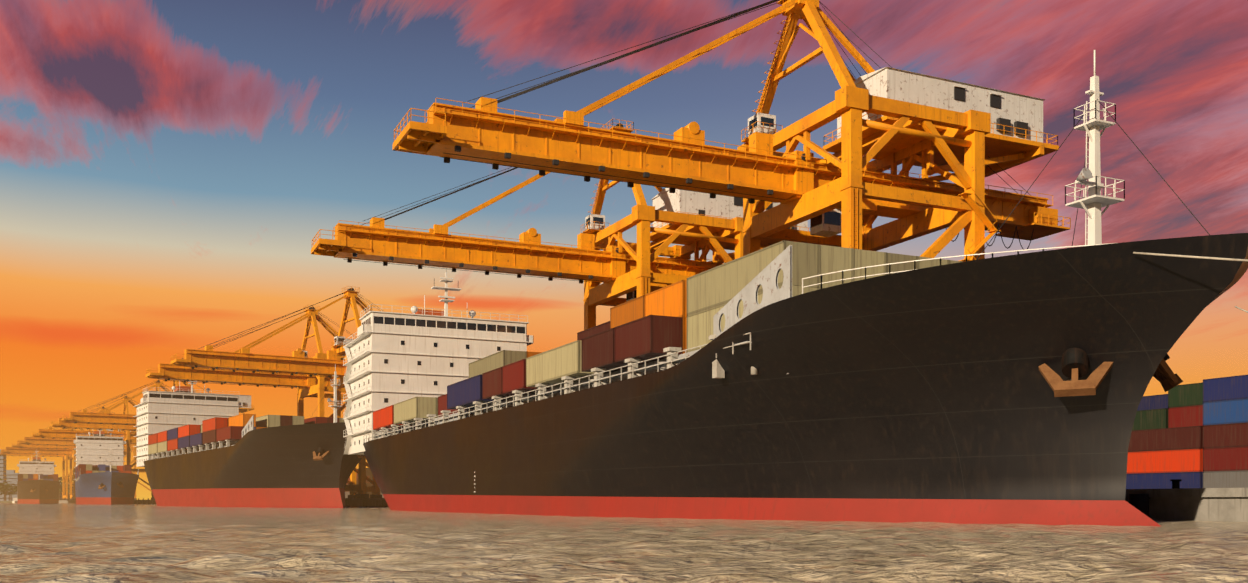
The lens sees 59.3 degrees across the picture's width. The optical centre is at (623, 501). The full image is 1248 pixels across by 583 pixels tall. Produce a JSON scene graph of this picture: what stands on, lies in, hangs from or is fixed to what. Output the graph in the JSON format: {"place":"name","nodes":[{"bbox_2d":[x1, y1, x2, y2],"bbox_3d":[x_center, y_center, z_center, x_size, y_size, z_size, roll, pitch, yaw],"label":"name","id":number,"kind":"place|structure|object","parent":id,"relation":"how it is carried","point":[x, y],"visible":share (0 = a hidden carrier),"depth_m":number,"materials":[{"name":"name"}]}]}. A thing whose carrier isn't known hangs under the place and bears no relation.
{"place":"outdoors","nodes":[
{"label":"outdoors","id":0,"kind":"place"},
{"bbox_2d":[0,411,151,502],"bbox_3d":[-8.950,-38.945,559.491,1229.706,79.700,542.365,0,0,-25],"label":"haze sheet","id":1,"kind":"object","parent":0,"point":[41,472],"depth_m":554.17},
{"bbox_2d":[0,503,1247,582],"bbox_3d":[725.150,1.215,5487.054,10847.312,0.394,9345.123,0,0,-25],"label":"river water","id":2,"kind":"structure","parent":0,"point":[92,543],"depth_m":27.11,"materials":[{"name":"brown liquid"}]},
{"bbox_2d":[17,452,59,503],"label":"ship","id":3,"kind":"object","parent":2,"relation":"on","point":[22,497],"depth_m":611.85,"materials":[{"name":"paint"}]},
{"bbox_2d":[74,429,138,504],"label":"ship","id":4,"kind":"object","parent":2,"relation":"on","point":[124,472],"depth_m":460.77,"materials":[{"name":"paint"}]},
{"bbox_2d":[133,364,364,507],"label":"ship","id":5,"kind":"object","parent":2,"relation":"on","point":[194,449],"depth_m":227.47,"materials":[{"name":"paint"}]},
{"bbox_2d":[343,50,1247,526],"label":"ship","id":6,"kind":"object","parent":2,"relation":"on","point":[797,380],"visible":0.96,"depth_m":65.25,"materials":[{"name":"paint"}]},
{"bbox_2d":[1133,252,1247,312],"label":"mooring lines","id":7,"kind":"object","parent":6,"relation":"attached to","point":[1200,257],"visible":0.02,"depth_m":48.54,"materials":[{"name":"fabric"}]},
{"bbox_2d":[0,346,1247,503],"bbox_3d":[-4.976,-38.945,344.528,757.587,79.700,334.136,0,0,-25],"label":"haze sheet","id":8,"kind":"object","parent":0,"point":[167,389],"depth_m":341.54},
{"bbox_2d":[0,0,1247,499],"label":"sky","id":9,"kind":"structure","parent":0,"point":[170,170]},
{"bbox_2d":[59,479,1247,521],"bbox_3d":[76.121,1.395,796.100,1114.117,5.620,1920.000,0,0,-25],"label":"quay wall","id":10,"kind":"structure","parent":0,"point":[1176,502],"depth_m":68.73,"materials":[{"name":"concrete"}]},
{"bbox_2d":[0,428,72,499],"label":"crane","id":11,"kind":"object","parent":10,"relation":"on","point":[64,496],"depth_m":750.87,"materials":[{"name":"metal"}]},
{"bbox_2d":[1,428,126,499],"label":"crane","id":12,"kind":"object","parent":10,"relation":"on","point":[50,452],"depth_m":715.97,"materials":[{"name":"metal"}]},
{"bbox_2d":[12,412,136,449],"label":"crane","id":13,"kind":"object","parent":10,"relation":"on","point":[29,446],"depth_m":638.14,"materials":[{"name":"metal"}]},
{"bbox_2d":[18,406,136,499],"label":"crane","id":14,"kind":"object","parent":10,"relation":"on","point":[63,441],"depth_m":602.56,"materials":[{"name":"metal"}]},
{"bbox_2d":[32,395,151,491],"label":"crane","id":15,"kind":"object","parent":10,"relation":"on","point":[50,433],"depth_m":542.94,"materials":[{"name":"metal"}]},
{"bbox_2d":[51,380,170,499],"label":"crane","id":16,"kind":"object","parent":10,"relation":"on","point":[60,424],"depth_m":468.50,"materials":[{"name":"metal"}]},
{"bbox_2d":[61,379,253,424],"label":"crane","id":17,"kind":"object","parent":10,"relation":"on","point":[85,417],"depth_m":436.42,"materials":[{"name":"metal"}]},
{"bbox_2d":[146,305,381,497],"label":"crane","id":18,"kind":"object","parent":10,"relation":"on","point":[312,386],"depth_m":292.30,"materials":[{"name":"metal"}]},
{"bbox_2d":[170,286,381,497],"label":"crane","id":19,"kind":"object","parent":10,"relation":"on","point":[296,362],"depth_m":264.40,"materials":[{"name":"metal"}]},
{"bbox_2d":[345,468,382,497],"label":"yard stacks","id":20,"kind":"object","parent":10,"relation":"on","point":[369,474],"depth_m":366.94,"materials":[{"name":"paint"}]},
{"bbox_2d":[311,119,808,329],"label":"crane","id":21,"kind":"object","parent":10,"relation":"on","point":[692,222],"visible":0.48,"depth_m":149.46,"materials":[{"name":"metal"}]},
{"bbox_2d":[392,0,1070,261],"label":"crane","id":22,"kind":"object","parent":10,"relation":"on","point":[971,136],"visible":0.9,"depth_m":110.36,"materials":[{"name":"metal"}]},
{"bbox_2d":[1126,375,1247,488],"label":"shipping containers","id":23,"kind":"object","parent":10,"relation":"on","point":[1194,435],"visible":0.27,"depth_m":126.72,"materials":[{"name":"metal"}]},
{"bbox_3d":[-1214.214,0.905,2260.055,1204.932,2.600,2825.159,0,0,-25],"label":"ground","id":24,"kind":"structure","parent":0,"visible":0},
{"bbox_2d":[0,449,72,500],"bbox_3d":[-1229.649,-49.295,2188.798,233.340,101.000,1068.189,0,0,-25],"label":"towers","id":25,"kind":"structure","parent":24,"relation":"on","point":[2,468],"depth_m":1975.98,"materials":[{"name":"grey concrete"}]},
{"bbox_2d":[0,477,72,500],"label":"bank trees","id":26,"kind":"object","parent":24,"relation":"on","point":[4,486],"depth_m":1196.29,"materials":[{"name":"green plant"}]}
]}

